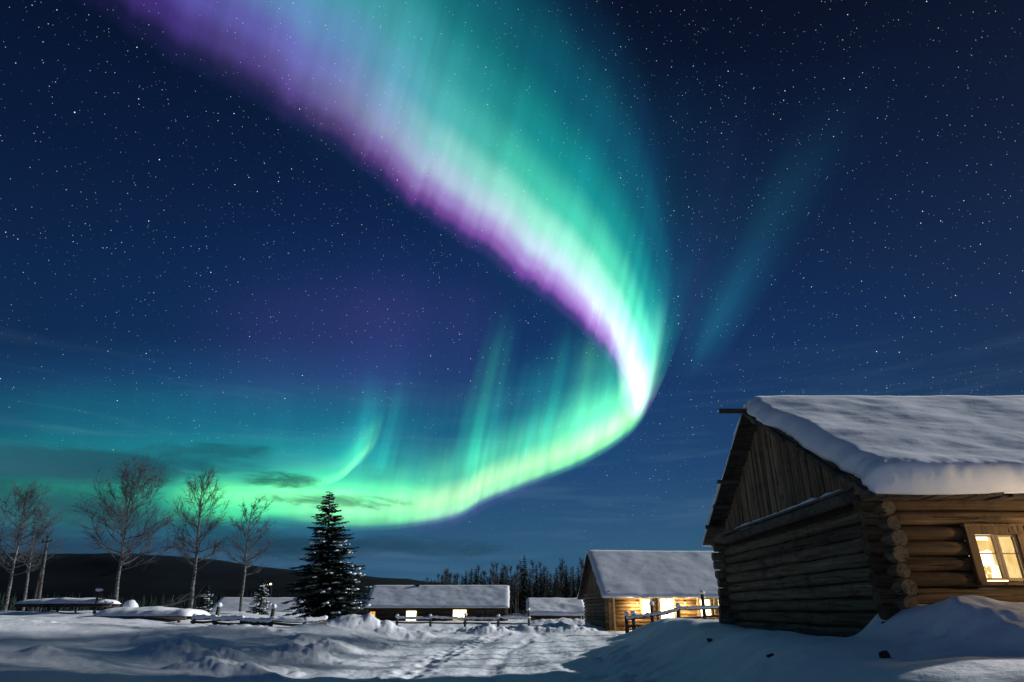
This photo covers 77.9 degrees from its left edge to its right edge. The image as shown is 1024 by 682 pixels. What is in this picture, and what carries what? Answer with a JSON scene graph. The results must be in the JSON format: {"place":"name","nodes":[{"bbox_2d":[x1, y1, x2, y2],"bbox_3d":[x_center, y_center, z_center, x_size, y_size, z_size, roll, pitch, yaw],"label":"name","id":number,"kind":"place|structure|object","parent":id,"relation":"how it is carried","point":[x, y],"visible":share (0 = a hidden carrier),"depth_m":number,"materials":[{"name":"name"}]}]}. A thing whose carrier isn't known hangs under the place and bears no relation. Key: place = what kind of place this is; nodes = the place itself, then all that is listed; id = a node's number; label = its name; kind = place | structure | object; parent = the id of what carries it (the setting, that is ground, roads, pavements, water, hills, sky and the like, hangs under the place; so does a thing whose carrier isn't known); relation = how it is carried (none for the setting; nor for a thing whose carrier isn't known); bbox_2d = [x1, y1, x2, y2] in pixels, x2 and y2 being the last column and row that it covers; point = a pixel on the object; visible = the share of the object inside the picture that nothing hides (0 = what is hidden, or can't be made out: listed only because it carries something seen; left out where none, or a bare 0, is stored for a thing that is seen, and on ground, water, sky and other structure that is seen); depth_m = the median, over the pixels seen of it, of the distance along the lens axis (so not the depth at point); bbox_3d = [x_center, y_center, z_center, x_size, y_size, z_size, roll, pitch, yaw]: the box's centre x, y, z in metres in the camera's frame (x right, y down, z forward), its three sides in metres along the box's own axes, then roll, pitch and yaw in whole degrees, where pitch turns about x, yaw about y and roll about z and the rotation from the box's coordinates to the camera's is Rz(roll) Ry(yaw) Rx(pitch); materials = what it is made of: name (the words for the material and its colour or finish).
{"place":"outdoors","nodes":[
{"label":"outdoors","id":0,"kind":"place"},
{"bbox_2d":[0,485,118,519],"bbox_3d":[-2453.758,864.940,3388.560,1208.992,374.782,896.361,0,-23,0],"label":"cloud","id":1,"kind":"structure","parent":0,"point":[64,502],"depth_m":3410.26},
{"bbox_2d":[0,445,203,481],"bbox_3d":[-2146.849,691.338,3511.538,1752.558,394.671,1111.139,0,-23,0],"label":"cloud","id":2,"kind":"structure","parent":0,"point":[71,464],"depth_m":3444.16,"materials":[{"name":"teal"}]},
{"bbox_2d":[47,508,217,534],"bbox_3d":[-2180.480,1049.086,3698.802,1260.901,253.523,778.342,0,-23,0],"label":"cloud","id":3,"kind":"structure","parent":0,"point":[86,519],"depth_m":3641.41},
{"bbox_2d":[0,553,516,609],"bbox_3d":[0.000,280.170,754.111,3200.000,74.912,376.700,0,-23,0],"label":"hills","id":4,"kind":"structure","parent":0,"point":[85,575],"depth_m":702.70,"materials":[{"name":"black"}]},
{"bbox_2d":[210,535,309,554],"bbox_3d":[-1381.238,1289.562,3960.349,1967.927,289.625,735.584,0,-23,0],"label":"cloud","id":5,"kind":"structure","parent":0,"point":[295,546],"depth_m":4004.85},
{"bbox_2d":[250,472,315,487],"bbox_3d":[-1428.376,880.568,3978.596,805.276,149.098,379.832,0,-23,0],"label":"cloud","id":6,"kind":"structure","parent":0,"point":[287,480],"depth_m":3985.47,"materials":[{"name":"teal"}]},
{"bbox_2d":[273,495,371,507],"bbox_3d":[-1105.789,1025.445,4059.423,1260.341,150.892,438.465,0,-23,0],"label":"cloud","id":7,"kind":"structure","parent":0,"point":[346,501],"depth_m":4081.70,"materials":[{"name":"green"}]},
{"bbox_2d":[0,595,1023,681],"bbox_3d":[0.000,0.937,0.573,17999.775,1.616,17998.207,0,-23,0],"label":"snow ground","id":8,"kind":"structure","parent":0,"point":[968,638],"depth_m":13.14,"materials":[{"name":"white snow"}]},
{"bbox_2d":[0,479,61,610],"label":"birch tree","id":9,"kind":"object","parent":8,"relation":"on","point":[22,518],"visible":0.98,"depth_m":50.07,"materials":[{"name":"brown plant"}]},
{"bbox_2d":[0,499,67,610],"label":"birch tree","id":10,"kind":"object","parent":8,"relation":"on","point":[27,576],"visible":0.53,"depth_m":57.31,"materials":[{"name":"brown plant"}]},
{"bbox_2d":[31,536,52,610],"bbox_3d":[-34.942,17.308,47.069,1.077,5.411,0.380,-8,-23,-3],"label":"utility pole","id":11,"kind":"object","parent":8,"relation":"on","point":[41,571],"visible":0.86,"depth_m":46.95,"materials":[{"name":"brown wood"}]},
{"bbox_2d":[13,597,120,612],"bbox_3d":[-24.583,14.826,34.991,4.851,1.196,1.845,0,-23,0],"label":"timber rack","id":12,"kind":"object","parent":8,"relation":"on","point":[58,603],"visible":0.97,"depth_m":34.34,"materials":[{"name":"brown wood"}]},
{"bbox_2d":[92,588,102,613],"bbox_3d":[-22.450,14.099,34.211,0.389,1.400,0.306,0,-23,0],"label":"bird table","id":13,"kind":"object","parent":8,"relation":"on","point":[99,590],"visible":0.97,"depth_m":34.26,"materials":[{"name":"wood"}]},
{"bbox_2d":[72,449,185,607],"bbox_3d":[-30.656,14.897,50.082,8.014,12.224,7.938,-7,-24,17],"label":"birch tree","id":14,"kind":"object","parent":8,"relation":"on","point":[135,479],"visible":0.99,"depth_m":50.17,"materials":[{"name":"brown plant"}]},
{"bbox_2d":[123,600,137,606],"bbox_3d":[-22.256,15.514,36.855,0.867,0.840,0.796,0,-23,0],"label":"snow covered stump","id":15,"kind":"object","parent":8,"relation":"on","point":[130,603],"visible":0.46,"depth_m":36.72,"materials":[{"name":"white snow"}]},
{"bbox_2d":[92,606,210,622],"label":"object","id":16,"kind":"structure","parent":8,"relation":"on","point":[160,613],"depth_m":27.48,"materials":[{"name":"white"}]},
{"bbox_2d":[157,586,207,606],"bbox_3d":[-20.764,15.892,38.828,3.769,1.563,0.756,3,-23,-7],"label":"fallen branch","id":17,"kind":"object","parent":8,"relation":"on","point":[180,600],"visible":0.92,"depth_m":38.88,"materials":[{"name":"brown wood"}]},
{"bbox_2d":[164,466,230,608],"bbox_3d":[-24.082,14.715,47.773,5.444,10.862,5.920,0,-23,0],"label":"birch tree","id":18,"kind":"object","parent":8,"relation":"on","point":[203,535],"visible":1,"depth_m":48.15,"materials":[{"name":"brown plant"}]},
{"bbox_2d":[196,585,213,613],"bbox_3d":[-20.655,17.470,42.466,1.464,2.045,1.423,-17,-28,35],"label":"young spruce","id":19,"kind":"object","parent":8,"relation":"on","point":[205,605],"visible":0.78,"depth_m":42.46,"materials":[{"name":"green plant"}]},
{"bbox_2d":[218,493,278,611],"bbox_3d":[-20.167,15.921,47.980,5.047,8.641,4.386,0,-23,0],"label":"birch tree","id":20,"kind":"object","parent":8,"relation":"on","point":[246,554],"visible":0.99,"depth_m":47.88,"materials":[{"name":"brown plant"}]},
{"bbox_2d":[210,597,296,611],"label":"snowed barn","id":21,"kind":"structure","parent":8,"relation":"on","point":[230,603],"depth_m":63.75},
{"bbox_2d":[245,579,270,614],"bbox_3d":[-16.077,16.563,40.711,1.503,2.443,1.932,15,-27,-31],"label":"young spruce","id":22,"kind":"object","parent":8,"relation":"on","point":[258,609],"visible":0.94,"depth_m":40.62,"materials":[{"name":"green plant"}]},
{"bbox_2d":[190,602,327,626],"bbox_3d":[-10.745,11.613,26.646,5.774,1.137,1.252,0,-23,0],"label":"rail fence","id":23,"kind":"object","parent":8,"relation":"on","point":[271,620],"visible":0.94,"depth_m":26.30,"materials":[{"name":"brown wood"}]},
{"bbox_2d":[0,578,583,613],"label":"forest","id":24,"kind":"object","parent":8,"relation":"on","point":[11,607],"visible":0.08,"depth_m":120.82,"materials":[{"name":"plant"}]},
{"bbox_2d":[282,491,373,620],"bbox_3d":[-11.126,12.930,37.978,5.467,8.023,5.678,-5,-23,-2],"label":"spruce tree","id":25,"kind":"object","parent":8,"relation":"on","point":[330,598],"visible":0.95,"depth_m":37.07,"materials":[{"name":"green plant"}]},
{"bbox_2d":[355,585,509,620],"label":"long house","id":26,"kind":"structure","parent":8,"relation":"on","point":[388,602],"depth_m":69.72,"materials":[{"name":"wood"}]},
{"bbox_2d":[405,610,416,620],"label":"window","id":27,"kind":"structure","parent":26,"relation":"in","point":[413,613],"depth_m":68.75,"materials":[{"name":"white glass"}]},
{"bbox_2d":[452,609,466,620],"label":"window","id":28,"kind":"structure","parent":26,"relation":"in","point":[455,612],"depth_m":68.76,"materials":[{"name":"white glass"}]},
{"bbox_2d":[476,610,483,617],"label":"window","id":29,"kind":"structure","parent":26,"relation":"in","point":[479,613],"depth_m":68.78,"materials":[{"name":"glass"}]},
{"bbox_2d":[487,610,494,616],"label":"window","id":30,"kind":"structure","parent":26,"relation":"in","point":[490,613],"depth_m":68.78,"materials":[{"name":"glass"}]},
{"bbox_2d":[443,567,449,584],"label":"bare tree","id":31,"kind":"object","parent":8,"relation":"on","point":[446,579],"visible":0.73,"depth_m":92.77,"materials":[{"name":"black plant"}]},
{"bbox_2d":[395,608,530,626],"bbox_3d":[-3.676,20.860,47.621,10.200,1.476,0.334,0,-23,0],"label":"rail fence","id":32,"kind":"object","parent":8,"relation":"on","point":[430,618],"visible":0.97,"depth_m":47.50,"materials":[{"name":"brown wood"}]},
{"bbox_2d":[473,569,477,584],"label":"conifer tree","id":33,"kind":"object","parent":8,"relation":"on","point":[475,581],"visible":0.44,"depth_m":89.93,"materials":[{"name":"green plant"}]},
{"bbox_2d":[489,562,496,584],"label":"bare tree","id":34,"kind":"object","parent":8,"relation":"on","point":[492,575],"visible":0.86,"depth_m":98.46,"materials":[{"name":"black plant"}]},
{"bbox_2d":[493,562,501,584],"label":"bare tree","id":35,"kind":"object","parent":8,"relation":"on","point":[496,567],"visible":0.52,"depth_m":105.67,"materials":[{"name":"brown plant"}]},
{"bbox_2d":[498,569,504,584],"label":"conifer tree","id":36,"kind":"object","parent":8,"relation":"on","point":[499,581],"visible":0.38,"depth_m":89.91,"materials":[{"name":"green plant"}]},
{"bbox_2d":[501,564,507,581],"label":"bare tree","id":37,"kind":"object","parent":8,"relation":"on","point":[504,567],"visible":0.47,"depth_m":131.13,"materials":[{"name":"brown plant"}]},
{"bbox_2d":[508,565,514,606],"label":"bare tree","id":38,"kind":"object","parent":8,"relation":"on","point":[511,583],"visible":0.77,"depth_m":107.97,"materials":[{"name":"brown plant"}]},
{"bbox_2d":[510,579,514,614],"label":"bare tree","id":39,"kind":"object","parent":8,"relation":"on","point":[512,584],"visible":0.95,"depth_m":101.53,"materials":[{"name":"brown plant"}]},
{"bbox_2d":[512,574,516,613],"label":"bare tree","id":40,"kind":"object","parent":8,"relation":"on","point":[514,590],"visible":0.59,"depth_m":113.49,"materials":[{"name":"brown plant"}]},
{"bbox_2d":[512,573,518,611],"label":"bare tree","id":41,"kind":"object","parent":8,"relation":"on","point":[516,593],"visible":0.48,"depth_m":114.11,"materials":[{"name":"brown plant"}]},
{"bbox_2d":[514,564,520,614],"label":"bare tree","id":42,"kind":"object","parent":8,"relation":"on","point":[517,575],"visible":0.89,"depth_m":102.38,"materials":[{"name":"brown plant"}]},
{"bbox_2d":[518,565,523,614],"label":"bare tree","id":43,"kind":"object","parent":8,"relation":"on","point":[519,586],"visible":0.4,"depth_m":96.27,"materials":[{"name":"brown plant"}]},
{"bbox_2d":[518,561,523,613],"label":"bare tree","id":44,"kind":"object","parent":8,"relation":"on","point":[520,580],"visible":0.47,"depth_m":121.67,"materials":[{"name":"brown plant"}]},
{"bbox_2d":[516,554,531,614],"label":"conifer tree","id":45,"kind":"object","parent":8,"relation":"on","point":[524,596],"visible":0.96,"depth_m":89.19,"materials":[{"name":"green plant"}]},
{"bbox_2d":[525,570,532,597],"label":"bare tree","id":46,"kind":"object","parent":8,"relation":"on","point":[528,581],"visible":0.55,"depth_m":118.60,"materials":[{"name":"brown plant"}]},
{"bbox_2d":[528,579,534,597],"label":"bare tree","id":47,"kind":"object","parent":8,"relation":"on","point":[530,589],"visible":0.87,"depth_m":94.47,"materials":[{"name":"brown plant"}]},
{"bbox_2d":[527,560,537,588],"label":"bare tree","id":48,"kind":"object","parent":8,"relation":"on","point":[531,570],"visible":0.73,"depth_m":138.81,"materials":[{"name":"black plant"}]},
{"bbox_2d":[532,565,539,597],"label":"conifer tree","id":49,"kind":"object","parent":8,"relation":"on","point":[536,582],"visible":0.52,"depth_m":121.55,"materials":[{"name":"green plant"}]},
{"bbox_2d":[535,575,540,597],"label":"bare tree","id":50,"kind":"object","parent":8,"relation":"on","point":[539,579],"visible":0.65,"depth_m":115.05,"materials":[{"name":"brown plant"}]},
{"bbox_2d":[536,561,540,596],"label":"bare tree","id":51,"kind":"object","parent":8,"relation":"on","point":[539,566],"visible":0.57,"depth_m":121.72,"materials":[{"name":"brown plant"}]},
{"bbox_2d":[537,571,547,597],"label":"conifer tree","id":52,"kind":"object","parent":8,"relation":"on","point":[541,589],"visible":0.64,"depth_m":97.74,"materials":[{"name":"green plant"}]},
{"bbox_2d":[542,566,548,597],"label":"conifer tree","id":53,"kind":"object","parent":8,"relation":"on","point":[544,580],"visible":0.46,"depth_m":99.48,"materials":[{"name":"green plant"}]},
{"bbox_2d":[542,565,549,597],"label":"bare tree","id":54,"kind":"object","parent":8,"relation":"on","point":[545,577],"visible":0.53,"depth_m":106.09,"materials":[{"name":"brown plant"}]},
{"bbox_2d":[545,571,552,597],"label":"conifer tree","id":55,"kind":"object","parent":8,"relation":"on","point":[547,574],"visible":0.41,"depth_m":118.55,"materials":[{"name":"green plant"}]},
{"bbox_2d":[547,573,554,597],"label":"bare tree","id":56,"kind":"object","parent":8,"relation":"on","point":[551,587],"visible":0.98,"depth_m":95.75,"materials":[{"name":"brown plant"}]},
{"bbox_2d":[552,574,557,597],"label":"bare tree","id":57,"kind":"object","parent":8,"relation":"on","point":[554,584],"visible":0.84,"depth_m":102.81,"materials":[{"name":"brown plant"}]},
{"bbox_2d":[526,597,584,620],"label":"open shed","id":58,"kind":"structure","parent":8,"relation":"on","point":[553,608],"depth_m":56.36,"materials":[{"name":"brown wood"}]},
{"bbox_2d":[553,575,560,597],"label":"bare tree","id":59,"kind":"object","parent":8,"relation":"on","point":[557,591],"visible":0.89,"depth_m":103.93,"materials":[{"name":"brown plant"}]},
{"bbox_2d":[554,567,559,593],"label":"conifer tree","id":60,"kind":"object","parent":8,"relation":"on","point":[556,571],"visible":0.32,"depth_m":136.32,"materials":[{"name":"green plant"}]},
{"bbox_2d":[558,558,567,596],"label":"bare tree","id":61,"kind":"object","parent":8,"relation":"on","point":[562,571],"visible":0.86,"depth_m":112.56,"materials":[{"name":"brown plant"}]},
{"bbox_2d":[561,571,569,597],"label":"conifer tree","id":62,"kind":"object","parent":8,"relation":"on","point":[565,589],"visible":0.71,"depth_m":101.42,"materials":[{"name":"green plant"}]},
{"bbox_2d":[563,565,568,595],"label":"conifer tree","id":63,"kind":"object","parent":8,"relation":"on","point":[566,572],"visible":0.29,"depth_m":121.59,"materials":[{"name":"green plant"}]},
{"bbox_2d":[567,569,574,597],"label":"bare tree","id":64,"kind":"object","parent":8,"relation":"on","point":[571,591],"visible":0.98,"depth_m":93.79,"materials":[{"name":"black plant"}]},
{"bbox_2d":[571,567,577,597],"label":"conifer tree","id":65,"kind":"object","parent":8,"relation":"on","point":[572,582],"visible":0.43,"depth_m":121.09,"materials":[{"name":"green plant"}]},
{"bbox_2d":[572,574,577,597],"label":"bare tree","id":66,"kind":"object","parent":8,"relation":"on","point":[575,583],"visible":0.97,"depth_m":98.29,"materials":[{"name":"brown plant"}]},
{"bbox_2d":[576,557,583,586],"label":"bare tree","id":67,"kind":"object","parent":8,"relation":"on","point":[581,562],"visible":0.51,"depth_m":110.74,"materials":[{"name":"brown plant"}]},
{"bbox_2d":[577,550,718,630],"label":"log cottage","id":68,"kind":"structure","parent":8,"relation":"on","point":[615,585],"depth_m":40.39,"materials":[{"name":"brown wood"}]},
{"bbox_2d":[640,598,651,613],"bbox_3d":[8.236,16.315,38.819,0.720,1.070,0.090,2,-23,-6],"label":"window","id":69,"kind":"structure","parent":68,"relation":"in","point":[643,601],"depth_m":38.85,"materials":[{"name":"white glass"}]},
{"bbox_2d":[658,598,676,618],"bbox_3d":[9.544,16.534,38.874,1.070,1.520,0.090,2,-23,-6],"label":"window","id":70,"kind":"structure","parent":68,"relation":"in","point":[661,601],"depth_m":38.97,"materials":[{"name":"glass"}]},
{"bbox_2d":[696,598,712,617],"bbox_3d":[11.911,16.511,39.154,0.970,1.170,0.090,2,-23,-6],"label":"window","id":71,"kind":"structure","parent":68,"relation":"in","point":[708,601],"depth_m":39.18,"materials":[{"name":"white glass"}]},
{"bbox_2d":[624,590,720,632],"bbox_3d":[9.057,14.627,33.981,6.118,2.356,0.359,0,-23,0],"label":"rail fence","id":72,"kind":"object","parent":8,"relation":"on","point":[677,609],"visible":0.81,"depth_m":33.88,"materials":[{"name":"brown wood"}]},
{"bbox_2d":[702,395,1023,636],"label":"log house","id":73,"kind":"structure","parent":8,"relation":"on","point":[842,515],"depth_m":10.48,"materials":[{"name":"brown wood"}]},
{"bbox_2d":[960,524,1023,584],"bbox_3d":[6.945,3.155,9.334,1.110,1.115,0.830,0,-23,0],"label":"window","id":74,"kind":"structure","parent":73,"relation":"in","point":[991,552],"depth_m":9.09,"materials":[{"name":"brown wood"}]},
{"bbox_2d":[879,650,890,657],"bbox_3d":[4.014,3.384,6.814,0.117,0.103,0.107,-9,-25,20],"label":"stone","id":75,"kind":"object","parent":8,"relation":"on","point":[884,654],"visible":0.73,"depth_m":6.79,"materials":[{"name":"grey stone"}]},
{"bbox_2d":[0,0,1023,589],"label":"sky","id":76,"kind":"structure","parent":0,"point":[494,278],"materials":[{"name":"blue"}]}
]}

